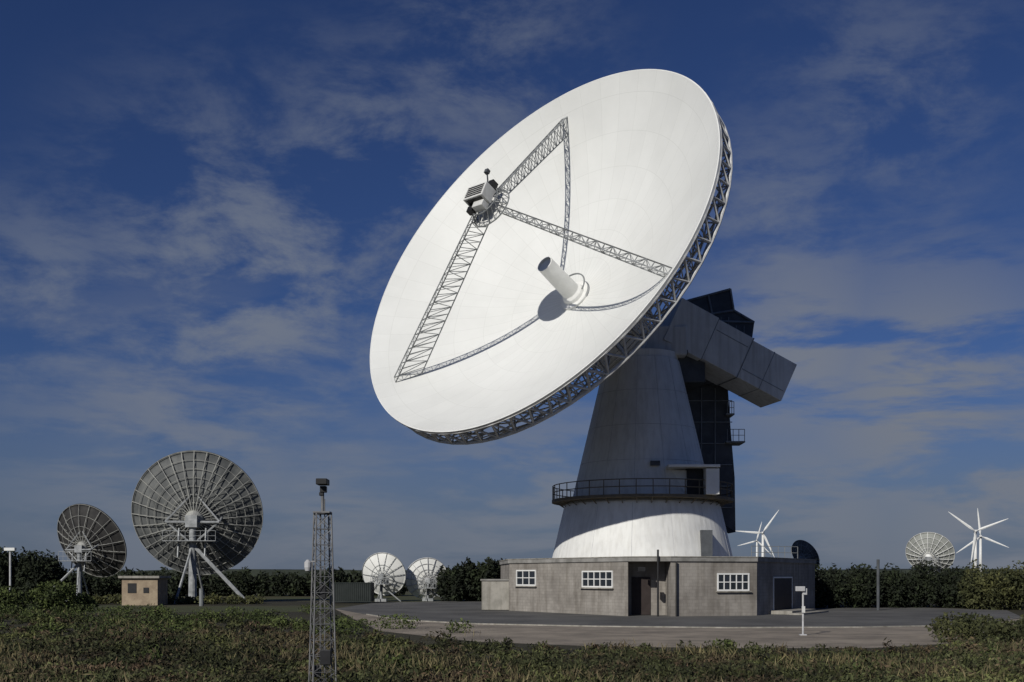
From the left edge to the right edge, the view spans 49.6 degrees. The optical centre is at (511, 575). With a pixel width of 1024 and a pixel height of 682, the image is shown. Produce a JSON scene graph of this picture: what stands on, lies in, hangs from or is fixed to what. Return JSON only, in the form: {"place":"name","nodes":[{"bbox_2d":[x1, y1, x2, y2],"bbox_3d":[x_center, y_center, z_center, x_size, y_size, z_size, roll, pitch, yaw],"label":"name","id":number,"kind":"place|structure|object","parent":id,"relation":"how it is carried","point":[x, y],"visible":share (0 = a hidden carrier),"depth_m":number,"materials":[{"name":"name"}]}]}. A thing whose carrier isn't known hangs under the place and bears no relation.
{"place":"outdoors","nodes":[
{"label":"outdoors","id":0,"kind":"place"},
{"bbox_2d":[30,585,464,600],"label":"grass field","id":1,"kind":"structure","parent":0,"point":[408,596],"depth_m":133.41,"materials":[{"name":"green plant"}]},
{"bbox_2d":[0,546,68,600],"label":"tree line","id":2,"kind":"object","parent":1,"relation":"on","point":[31,571],"visible":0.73,"depth_m":122.87,"materials":[{"name":"green plant"}]},
{"bbox_2d":[57,504,126,594],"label":"satellite dish","id":3,"kind":"object","parent":1,"relation":"on","point":[92,540],"visible":0.99,"depth_m":118.51,"materials":[{"name":"grey metal"}]},
{"bbox_2d":[61,566,407,596],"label":"tree line","id":4,"kind":"object","parent":1,"relation":"on","point":[262,584],"visible":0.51,"depth_m":147.94,"materials":[{"name":"green plant"}]},
{"bbox_2d":[362,552,405,601],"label":"satellite dish","id":5,"kind":"object","parent":1,"relation":"on","point":[384,573],"visible":0.94,"depth_m":118.33,"materials":[{"name":"grey metal"}]},
{"bbox_2d":[405,557,445,600],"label":"satellite dish","id":6,"kind":"object","parent":1,"relation":"on","point":[421,579],"visible":0.85,"depth_m":120.28,"materials":[{"name":"metal"}]},
{"bbox_2d":[436,556,502,601],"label":"tree line","id":7,"kind":"object","parent":1,"relation":"on","point":[461,583],"visible":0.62,"depth_m":117.81,"materials":[{"name":"green plant"}]},
{"bbox_2d":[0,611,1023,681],"bbox_3d":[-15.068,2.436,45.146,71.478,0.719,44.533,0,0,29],"label":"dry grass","id":8,"kind":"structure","parent":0,"point":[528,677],"depth_m":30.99,"materials":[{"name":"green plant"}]},
{"bbox_2d":[0,578,1023,681],"bbox_3d":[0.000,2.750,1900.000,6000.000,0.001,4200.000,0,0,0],"label":"ground","id":9,"kind":"structure","parent":0,"point":[306,616],"depth_m":57.74,"materials":[{"name":"green plant"}]},
{"bbox_2d":[0,579,99,611],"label":"green bush","id":10,"kind":"object","parent":9,"relation":"on","point":[47,593],"visible":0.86,"depth_m":83.13,"materials":[{"name":"green plant"}]},
{"bbox_2d":[118,576,170,604],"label":"brick hut","id":11,"kind":"object","parent":9,"relation":"on","point":[143,590],"visible":0.98,"depth_m":102.50,"materials":[{"name":"brick"}]},
{"bbox_2d":[128,583,148,592],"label":"window","id":12,"kind":"structure","parent":11,"relation":"in","point":[131,586],"depth_m":102.45,"materials":[{"name":"grey glass"}]},
{"bbox_2d":[88,593,266,603],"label":"shrub row","id":13,"kind":"object","parent":9,"relation":"on","point":[208,599],"visible":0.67,"depth_m":107.02,"materials":[{"name":"green plant"}]},
{"bbox_2d":[17,605,348,612],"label":"grass verge","id":14,"kind":"object","parent":9,"relation":"on","point":[185,608],"depth_m":92.71,"materials":[{"name":"green plant"}]},
{"bbox_2d":[4,548,16,589],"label":"floodlight post","id":15,"kind":"object","parent":14,"relation":"on","point":[10,549],"visible":0.78,"depth_m":94.92,"materials":[{"name":"metal"}]},
{"bbox_2d":[199,588,203,605],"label":"marker post","id":16,"kind":"object","parent":14,"relation":"on","point":[201,596],"visible":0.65,"depth_m":99.85,"materials":[{"name":"grey metal"}]},
{"bbox_2d":[131,450,262,603],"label":"satellite dish","id":17,"kind":"object","parent":9,"relation":"on","point":[194,513],"visible":0.99,"depth_m":111.39,"materials":[{"name":"grey metal"}]},
{"bbox_2d":[304,478,336,681],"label":"cctv mast","id":18,"kind":"object","parent":9,"relation":"on","point":[326,658],"visible":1,"depth_m":23.87,"materials":[{"name":"metal"}]},
{"bbox_2d":[331,582,373,601],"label":"storage container","id":19,"kind":"object","parent":9,"relation":"on","point":[353,591],"visible":0.9,"depth_m":110.75,"materials":[{"name":"grey metal"}]},
{"bbox_2d":[0,602,1002,677],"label":"bramble bush","id":20,"kind":"object","parent":9,"relation":"on","point":[342,625],"visible":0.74,"depth_m":58.51,"materials":[{"name":"green plant"}]},
{"bbox_2d":[0,605,1023,681],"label":"heath scrub","id":21,"kind":"object","parent":9,"relation":"on","point":[200,657],"visible":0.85,"depth_m":33.00,"materials":[{"name":"green plant"}]},
{"bbox_2d":[336,601,1019,626],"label":"asphalt apron","id":22,"kind":"object","parent":9,"relation":"on","point":[474,612],"visible":0.57,"depth_m":74.39,"materials":[{"name":"grey asphalt"}]},
{"bbox_2d":[480,579,508,609],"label":"concrete outbuilding","id":23,"kind":"structure","parent":22,"relation":"on","point":[495,594],"depth_m":87.75,"materials":[{"name":"grey concrete"}]},
{"bbox_2d":[501,561,814,615],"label":"walls","id":24,"kind":"structure","parent":22,"relation":"on","point":[557,589],"depth_m":76.80,"materials":[{"name":"concrete"}]},
{"bbox_2d":[514,586,751,591],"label":"window sills","id":25,"kind":"structure","parent":24,"relation":"attached to","point":[613,588],"depth_m":77.39,"materials":[{"name":"grey concrete"}]},
{"bbox_2d":[516,570,792,609],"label":"window frames","id":26,"kind":"structure","parent":24,"relation":"attached to","point":[611,579],"depth_m":77.19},
{"bbox_2d":[517,571,747,588],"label":"window glass","id":27,"kind":"object","parent":26,"relation":"in","point":[585,579],"visible":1,"depth_m":77.18,"materials":[{"name":"glass"}]},
{"bbox_2d":[637,550,676,616],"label":"drain pipes","id":28,"kind":"object","parent":24,"relation":"attached to","point":[652,583],"visible":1,"depth_m":74.38,"materials":[{"name":"black metal"}]},
{"bbox_2d":[499,557,815,564],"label":"roof slab","id":29,"kind":"structure","parent":24,"relation":"on","point":[666,559],"depth_m":76.33,"materials":[{"name":"grey concrete"}]},
{"bbox_2d":[370,69,796,557],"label":"satellite dish","id":30,"kind":"object","parent":29,"relation":"on","point":[544,258],"visible":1,"depth_m":86.00,"materials":[{"name":"paint"}]},
{"bbox_2d":[686,469,702,494],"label":"porch door","id":31,"kind":"structure","parent":30,"relation":"in","point":[691,473],"depth_m":84.81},
{"bbox_2d":[499,556,816,561],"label":"roof flashing","id":32,"kind":"object","parent":29,"relation":"attached to","point":[659,556],"visible":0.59,"depth_m":76.97,"materials":[{"name":"grey metal"}]},
{"bbox_2d":[751,546,797,557],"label":"roof handrail","id":33,"kind":"object","parent":29,"relation":"on","point":[771,552],"visible":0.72,"depth_m":89.08,"materials":[{"name":"grey metal"}]},
{"bbox_2d":[632,577,791,614],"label":"doors","id":34,"kind":"structure","parent":24,"relation":"attached to","point":[641,596],"depth_m":76.74,"materials":[{"name":"paint"}]},
{"bbox_2d":[366,614,1021,627],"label":"kerb","id":35,"kind":"structure","parent":22,"relation":"on","point":[677,626],"depth_m":59.22,"materials":[{"name":"concrete"}]},
{"bbox_2d":[770,609,828,614],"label":"door step","id":36,"kind":"object","parent":22,"relation":"on","point":[795,611],"depth_m":79.21,"materials":[{"name":"concrete"}]},
{"bbox_2d":[877,559,879,609],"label":"pole","id":37,"kind":"object","parent":22,"relation":"on","point":[878,584],"visible":0.89,"depth_m":87.91,"materials":[{"name":"metal"}]},
{"bbox_2d":[738,522,768,556],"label":"wind turbine","id":38,"kind":"object","parent":9,"relation":"on","point":[757,542],"visible":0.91,"depth_m":899.30,"materials":[{"name":"white paint"}]},
{"bbox_2d":[738,510,778,556],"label":"wind turbine","id":39,"kind":"object","parent":9,"relation":"on","point":[764,536],"visible":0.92,"depth_m":758.43,"materials":[{"name":"white paint"}]},
{"bbox_2d":[792,540,819,567],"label":"satellite dish","id":40,"kind":"object","parent":9,"relation":"on","point":[806,550],"visible":0.56,"depth_m":117.17,"materials":[{"name":"grey metal"}]},
{"bbox_2d":[815,557,983,607],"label":"hedge","id":41,"kind":"object","parent":9,"relation":"on","point":[856,588],"visible":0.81,"depth_m":94.49,"materials":[{"name":"green plant"}]},
{"bbox_2d":[905,532,954,576],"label":"satellite dish","id":42,"kind":"object","parent":9,"relation":"on","point":[937,549],"visible":0.79,"depth_m":148.85,"materials":[{"name":"white metal"}]},
{"bbox_2d":[924,611,1023,642],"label":"bramble bush","id":43,"kind":"object","parent":9,"relation":"on","point":[970,626],"visible":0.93,"depth_m":46.03,"materials":[{"name":"green plant"}]},
{"bbox_2d":[949,512,1006,567],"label":"wind turbine","id":44,"kind":"object","parent":9,"relation":"on","point":[974,548],"visible":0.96,"depth_m":718.80,"materials":[{"name":"white paint"}]},
{"bbox_2d":[957,508,1008,571],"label":"wind turbine","id":45,"kind":"object","parent":9,"relation":"on","point":[980,545],"visible":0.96,"depth_m":858.83,"materials":[{"name":"white paint"}]},
{"bbox_2d":[956,559,1023,609],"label":"gorse hedge","id":46,"kind":"object","parent":9,"relation":"on","point":[1000,589],"visible":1,"depth_m":89.56,"materials":[{"name":"green plant"}]},
{"bbox_2d":[0,0,1023,572],"label":"sky","id":47,"kind":"structure","parent":0,"point":[209,209],"materials":[{"name":"blue"}]},
{"bbox_2d":[72,569,1023,577],"bbox_3d":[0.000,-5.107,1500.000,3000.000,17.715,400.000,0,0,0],"label":"distant hills","id":48,"kind":"structure","parent":0,"point":[270,571],"depth_m":1305.01,"materials":[{"name":"green plant"}]},
{"bbox_2d":[336,609,1018,647],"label":"gravel track","id":49,"kind":"structure","parent":0,"point":[874,637],"depth_m":51.70,"materials":[{"name":"grey gravel"}]},
{"bbox_2d":[795,586,806,634],"bbox_3d":[13.284,1.620,50.980,0.545,2.260,0.340,0,0,0],"label":"floodlight post","id":50,"kind":"object","parent":49,"relation":"on","point":[803,589],"visible":1,"depth_m":50.93,"materials":[{"name":"metal"}]}
]}

